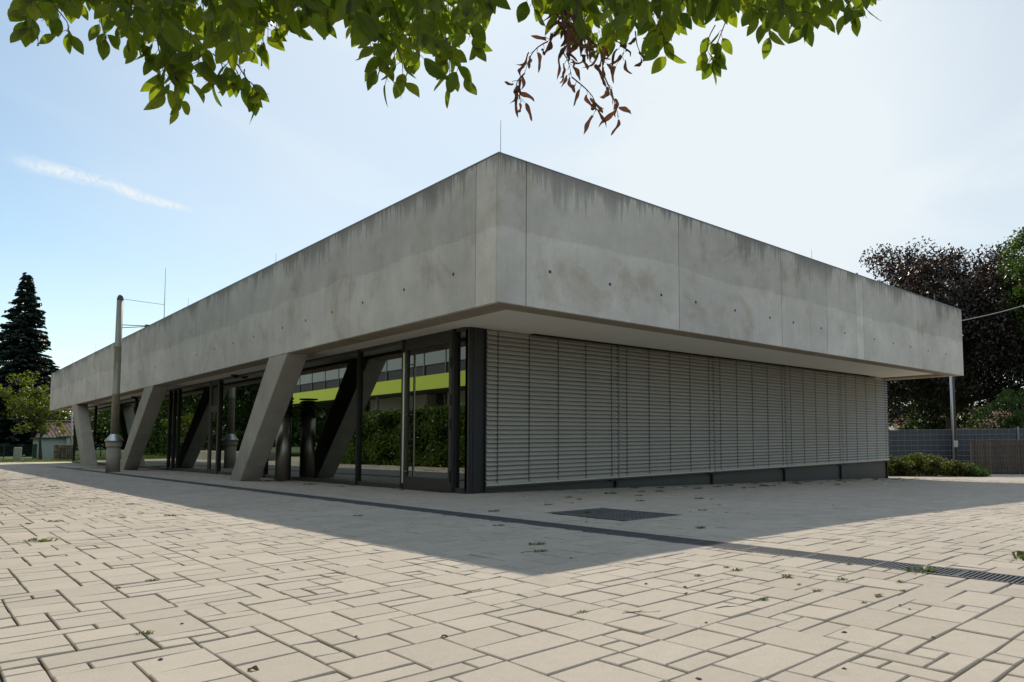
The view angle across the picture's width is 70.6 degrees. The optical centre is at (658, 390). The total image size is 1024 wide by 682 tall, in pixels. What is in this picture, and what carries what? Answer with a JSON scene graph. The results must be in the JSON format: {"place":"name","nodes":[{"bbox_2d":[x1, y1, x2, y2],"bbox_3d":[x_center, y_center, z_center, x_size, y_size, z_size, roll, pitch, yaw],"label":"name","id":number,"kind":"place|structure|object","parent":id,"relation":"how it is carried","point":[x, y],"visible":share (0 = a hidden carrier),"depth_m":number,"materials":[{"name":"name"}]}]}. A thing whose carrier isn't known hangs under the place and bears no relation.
{"place":"outdoors","nodes":[
{"label":"outdoors","id":0,"kind":"place"},
{"bbox_2d":[0,462,105,469],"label":"paving","id":1,"kind":"structure","parent":0,"point":[14,465],"depth_m":30.58,"materials":[{"name":"beige concrete"}]},
{"bbox_2d":[0,455,105,467],"bbox_3d":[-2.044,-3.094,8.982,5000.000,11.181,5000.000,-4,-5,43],"label":"terrain","id":2,"kind":"structure","parent":0,"point":[23,456],"depth_m":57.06,"materials":[{"name":"green plant"}]},
{"bbox_2d":[13,447,21,458],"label":"stone slab","id":3,"kind":"structure","parent":2,"relation":"on","point":[17,452],"depth_m":51.89,"materials":[{"name":"grey stone"}]},
{"bbox_2d":[0,444,38,458],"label":"fence","id":4,"kind":"object","parent":2,"relation":"on","point":[34,455],"visible":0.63,"depth_m":54.93,"materials":[{"name":"metal"}]},
{"bbox_2d":[0,272,73,455],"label":"spruce","id":5,"kind":"object","parent":2,"relation":"on","point":[17,355],"visible":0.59,"depth_m":74.13,"materials":[{"name":"green plant"}]},
{"bbox_2d":[0,370,73,459],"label":"young tree","id":6,"kind":"object","parent":2,"relation":"on","point":[39,421],"visible":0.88,"depth_m":49.43,"materials":[{"name":"green plant"}]},
{"bbox_2d":[28,420,73,438],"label":"roof","id":7,"kind":"structure","parent":2,"relation":"on","point":[52,433],"depth_m":70.99,"materials":[{"name":"tile"}]},
{"bbox_2d":[30,436,72,458],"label":"shed","id":8,"kind":"structure","parent":2,"relation":"on","point":[48,443],"depth_m":57.27,"materials":[{"name":"grey"}]},
{"bbox_2d":[53,444,72,459],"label":"gabion","id":9,"kind":"object","parent":2,"relation":"on","point":[64,451],"visible":0.75,"depth_m":47.73,"materials":[{"name":"stone"}]},
{"bbox_2d":[70,411,72,443],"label":"steel post","id":10,"kind":"object","parent":2,"relation":"on","point":[71,426],"visible":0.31,"depth_m":49.95,"materials":[{"name":"grey metal"}]},
{"bbox_2d":[7,0,880,135],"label":"cherry tree","id":11,"kind":"object","parent":2,"relation":"on","point":[163,23],"visible":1,"depth_m":2.50,"materials":[{"name":"green plant"}]},
{"bbox_2d":[49,120,963,493],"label":"pavilion","id":12,"kind":"structure","parent":2,"relation":"on","point":[497,322],"depth_m":13.27,"materials":[{"name":"concrete"}]},
{"bbox_2d":[74,407,94,460],"bbox_3d":[-28.717,2.234,35.134,5.790,2.666,0.012,-4,-5,43],"label":"window pane","id":13,"kind":"structure","parent":12,"relation":"in","point":[91,410],"depth_m":35.81,"materials":[{"name":"clear glass"}]},
{"bbox_2d":[94,403,111,462],"bbox_3d":[-25.072,1.957,31.724,4.090,2.642,0.012,-4,-5,43],"label":"window pane","id":14,"kind":"structure","parent":12,"relation":"in","point":[103,412],"depth_m":31.89,"materials":[{"name":"clear glass"}]},
{"bbox_2d":[119,399,134,461],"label":"window pane","id":15,"kind":"structure","parent":12,"relation":"in","point":[127,407],"depth_m":28.52,"materials":[{"name":"clear glass"}]},
{"bbox_2d":[136,392,168,467],"bbox_3d":[-18.374,1.453,25.459,5.160,2.607,0.012,-4,-5,43],"label":"window pane","id":16,"kind":"structure","parent":12,"relation":"in","point":[155,453],"depth_m":24.62,"materials":[{"name":"clear glass"}]},
{"bbox_2d":[169,390,173,467],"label":"window pane","id":17,"kind":"structure","parent":12,"relation":"in","point":[172,392],"depth_m":23.55,"materials":[{"name":"clear glass"}]},
{"bbox_2d":[173,390,177,467],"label":"window pane","id":18,"kind":"structure","parent":12,"relation":"in","point":[176,402],"depth_m":23.16,"materials":[{"name":"clear glass"}]},
{"bbox_2d":[177,383,209,470],"bbox_3d":[-14.349,1.147,21.694,3.480,2.581,0.012,-4,-5,43],"label":"window pane","id":19,"kind":"structure","parent":12,"relation":"in","point":[194,401],"depth_m":21.67,"materials":[{"name":"clear glass"}]},
{"bbox_2d":[208,381,218,473],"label":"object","id":20,"kind":"structure","parent":12,"relation":"in","point":[214,389],"depth_m":20.21,"materials":[{"name":"clear glass"}]},
{"bbox_2d":[219,372,263,474],"bbox_3d":[-11.016,0.896,18.577,3.740,2.563,0.012,-4,-5,43],"label":"window pane","id":21,"kind":"structure","parent":12,"relation":"in","point":[238,395],"depth_m":18.99,"materials":[{"name":"clear glass"}]},
{"bbox_2d":[266,439,275,474],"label":"window pane","id":22,"kind":"structure","parent":12,"relation":"in","point":[270,465],"depth_m":16.93,"materials":[{"name":"clear glass"}]},
{"bbox_2d":[290,353,356,480],"bbox_3d":[-7.195,0.607,15.002,3.620,2.541,0.012,-4,-5,43],"label":"window pane","id":23,"kind":"structure","parent":12,"relation":"in","point":[323,441],"depth_m":14.83,"materials":[{"name":"clear glass"}]},
{"bbox_2d":[359,344,401,483],"bbox_3d":[-5.179,0.453,13.117,1.790,2.526,0.012,-4,-5,43],"label":"window pane","id":24,"kind":"structure","parent":12,"relation":"in","point":[381,368],"depth_m":13.11,"materials":[{"name":"clear glass"}]},
{"bbox_2d":[401,333,451,491],"bbox_3d":[-3.922,0.389,11.870,1.602,2.569,0.185,-4,-5,43],"label":"door","id":25,"kind":"structure","parent":12,"relation":"in","point":[427,362],"depth_m":11.90,"materials":[{"name":"clear glass"}]},
{"bbox_2d":[456,331,465,488],"bbox_3d":[-3.159,0.299,11.227,0.250,2.511,0.012,-4,-5,43],"label":"window pane","id":26,"kind":"structure","parent":12,"relation":"in","point":[461,361],"depth_m":11.21,"materials":[{"name":"clear glass"}]},
{"bbox_2d":[962,305,1023,320],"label":"cable","id":27,"kind":"object","parent":12,"relation":"attached to","point":[992,313],"visible":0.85,"depth_m":20.47,"materials":[{"name":"metal"}]},
{"bbox_2d":[888,454,909,475],"bbox_3d":[7.822,2.623,24.548,1.559,0.920,1.437,2,-4,-28],"label":"shrub","id":28,"kind":"object","parent":2,"relation":"on","point":[892,471],"visible":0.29,"depth_m":24.28,"materials":[{"name":"green plant"}]},
{"bbox_2d":[888,454,918,476],"bbox_3d":[8.435,2.656,24.536,1.461,0.854,1.429,-4,-5,43],"label":"shrub","id":29,"kind":"object","parent":2,"relation":"on","point":[908,464],"visible":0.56,"depth_m":24.19,"materials":[{"name":"green plant"}]},
{"bbox_2d":[900,452,942,475],"bbox_3d":[9.031,2.629,24.552,1.776,0.941,1.621,-1,-4,4],"label":"shrub","id":30,"kind":"object","parent":2,"relation":"on","point":[917,456],"visible":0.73,"depth_m":24.28,"materials":[{"name":"green plant"}]},
{"bbox_2d":[915,454,952,476],"bbox_3d":[9.692,2.656,24.597,1.521,0.885,1.428,-4,-5,43],"label":"shrub","id":31,"kind":"object","parent":2,"relation":"on","point":[942,471],"visible":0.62,"depth_m":24.15,"materials":[{"name":"green plant"}]},
{"bbox_2d":[856,236,1023,428],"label":"copper beech","id":32,"kind":"object","parent":2,"relation":"on","point":[989,361],"visible":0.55,"depth_m":43.05,"materials":[{"name":"brown plant"}]},
{"bbox_2d":[888,392,993,429],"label":"garden tree","id":33,"kind":"object","parent":2,"relation":"on","point":[925,423],"visible":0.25,"depth_m":52.85,"materials":[{"name":"green plant"}]},
{"bbox_2d":[888,402,1016,429],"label":"house","id":34,"kind":"structure","parent":2,"relation":"on","point":[895,426],"depth_m":61.87,"materials":[{"name":"tile"}]},
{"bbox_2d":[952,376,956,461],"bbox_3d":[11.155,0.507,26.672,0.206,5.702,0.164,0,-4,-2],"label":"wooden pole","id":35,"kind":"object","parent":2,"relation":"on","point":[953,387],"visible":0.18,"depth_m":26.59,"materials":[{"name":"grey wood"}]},
{"bbox_2d":[889,427,1023,473],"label":"privacy fence","id":36,"kind":"object","parent":2,"relation":"on","point":[935,442],"visible":0.2,"depth_m":26.98,"materials":[{"name":"metal"}]},
{"bbox_2d":[938,457,974,476],"bbox_3d":[10.412,2.710,24.550,1.264,0.821,1.181,-4,-5,43],"label":"shrub","id":37,"kind":"object","parent":2,"relation":"on","point":[959,466],"visible":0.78,"depth_m":24.23,"materials":[{"name":"green plant"}]},
{"bbox_2d":[921,473,1023,475],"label":"kerb","id":38,"kind":"structure","parent":2,"relation":"on","point":[999,475],"depth_m":25.32,"materials":[{"name":"grey concrete"}]},
{"bbox_2d":[956,462,991,476],"bbox_3d":[10.902,2.827,24.608,1.305,0.628,1.464,-4,-5,43],"label":"shrub","id":39,"kind":"object","parent":2,"relation":"on","point":[976,471],"visible":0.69,"depth_m":24.27,"materials":[{"name":"green plant"}]},
{"bbox_2d":[960,387,1023,429],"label":"understorey tree","id":40,"kind":"object","parent":2,"relation":"on","point":[1015,420],"visible":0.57,"depth_m":35.77,"materials":[{"name":"green plant"}]},
{"bbox_2d":[970,439,1023,472],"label":"picket fence","id":41,"kind":"object","parent":2,"relation":"on","point":[994,464],"visible":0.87,"depth_m":25.42,"materials":[{"name":"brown wood"}]},
{"bbox_2d":[983,227,1023,359],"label":"broadleaf tree","id":42,"kind":"object","parent":2,"relation":"on","point":[1016,268],"visible":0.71,"depth_m":40.72,"materials":[{"name":"green plant"}]},
{"bbox_2d":[0,468,1023,681],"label":"paving","id":43,"kind":"structure","parent":0,"point":[393,598],"depth_m":3.80,"materials":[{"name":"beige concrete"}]},
{"bbox_2d":[15,536,58,542],"bbox_3d":[-5.050,1.218,5.752,0.284,0.031,0.217,0,-4,-1],"label":"weed tuft","id":44,"kind":"object","parent":43,"relation":"on","point":[35,539],"visible":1,"depth_m":5.72,"materials":[{"name":"green plant"}]},
{"bbox_2d":[104,295,147,471],"bbox_3d":[-16.810,-0.219,22.223,1.017,5.600,0.490,2,-5,-37],"label":"mast","id":45,"kind":"object","parent":43,"relation":"on","point":[113,442],"visible":0.94,"depth_m":21.97,"materials":[{"name":"metal"}]},
{"bbox_2d":[136,630,153,634],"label":"weed tuft","id":46,"kind":"object","parent":43,"relation":"on","point":[146,632],"visible":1,"depth_m":2.87,"materials":[{"name":"green plant"}]},
{"bbox_2d":[247,665,258,670],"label":"fallen leaf","id":47,"kind":"object","parent":43,"relation":"on","point":[255,667],"visible":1,"depth_m":2.38,"materials":[{"name":"brown plant"}]},
{"bbox_2d":[275,398,293,480],"bbox_3d":[-8.407,1.102,15.751,0.380,1.865,0.380,-4,-5,43],"label":"vent pipe","id":48,"kind":"object","parent":43,"relation":"on","point":[283,456],"visible":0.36,"depth_m":15.62,"materials":[{"name":"metal"}]},
{"bbox_2d":[16,462,1023,585],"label":"drain channel","id":49,"kind":"object","parent":43,"relation":"in","point":[977,575],"visible":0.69,"depth_m":5.35,"materials":[{"name":"metal"}]},
{"bbox_2d":[905,563,937,572],"bbox_3d":[1.529,1.040,4.108,0.246,0.027,0.188,0,-4,-10],"label":"weed tuft","id":50,"kind":"object","parent":49,"relation":"on","point":[921,568],"visible":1,"depth_m":4.10,"materials":[{"name":"green plant"}]},
{"bbox_2d":[529,541,545,544],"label":"weed tuft","id":51,"kind":"object","parent":43,"relation":"on","point":[537,543],"visible":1,"depth_m":5.30,"materials":[{"name":"green plant"}]},
{"bbox_2d":[550,508,679,520],"bbox_3d":[-0.490,1.358,7.629,1.260,0.058,0.810,-4,-5,43],"label":"cover plate","id":52,"kind":"object","parent":43,"relation":"on","point":[613,514],"visible":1,"depth_m":7.55,"materials":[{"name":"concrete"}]},
{"bbox_2d":[782,574,792,577],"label":"weed tuft","id":53,"kind":"object","parent":43,"relation":"on","point":[785,576],"visible":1,"depth_m":3.93,"materials":[{"name":"green plant"}]},
{"bbox_2d":[1012,550,1023,559],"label":"weed tuft","id":54,"kind":"object","parent":43,"relation":"on","point":[1020,554],"visible":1,"depth_m":4.53,"materials":[{"name":"green plant"}]},
{"bbox_2d":[0,0,1023,417],"label":"sky","id":55,"kind":"structure","parent":0,"point":[908,127],"materials":[{"name":"blue"}]},
{"bbox_2d":[888,475,1023,480],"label":"side paving","id":56,"kind":"structure","parent":0,"point":[1010,478],"depth_m":22.67,"materials":[{"name":"beige concrete"}]},
{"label":"side path","id":57,"kind":"structure","parent":0,"visible":0},
{"bbox_2d":[950,335,962,460],"bbox_3d":[10.970,0.599,25.659,0.180,5.182,0.967,0,-4,-7],"label":"lamp post","id":58,"kind":"object","parent":57,"relation":"on","point":[954,444],"visible":0.52,"depth_m":26.02,"materials":[{"name":"metal"}]}
]}

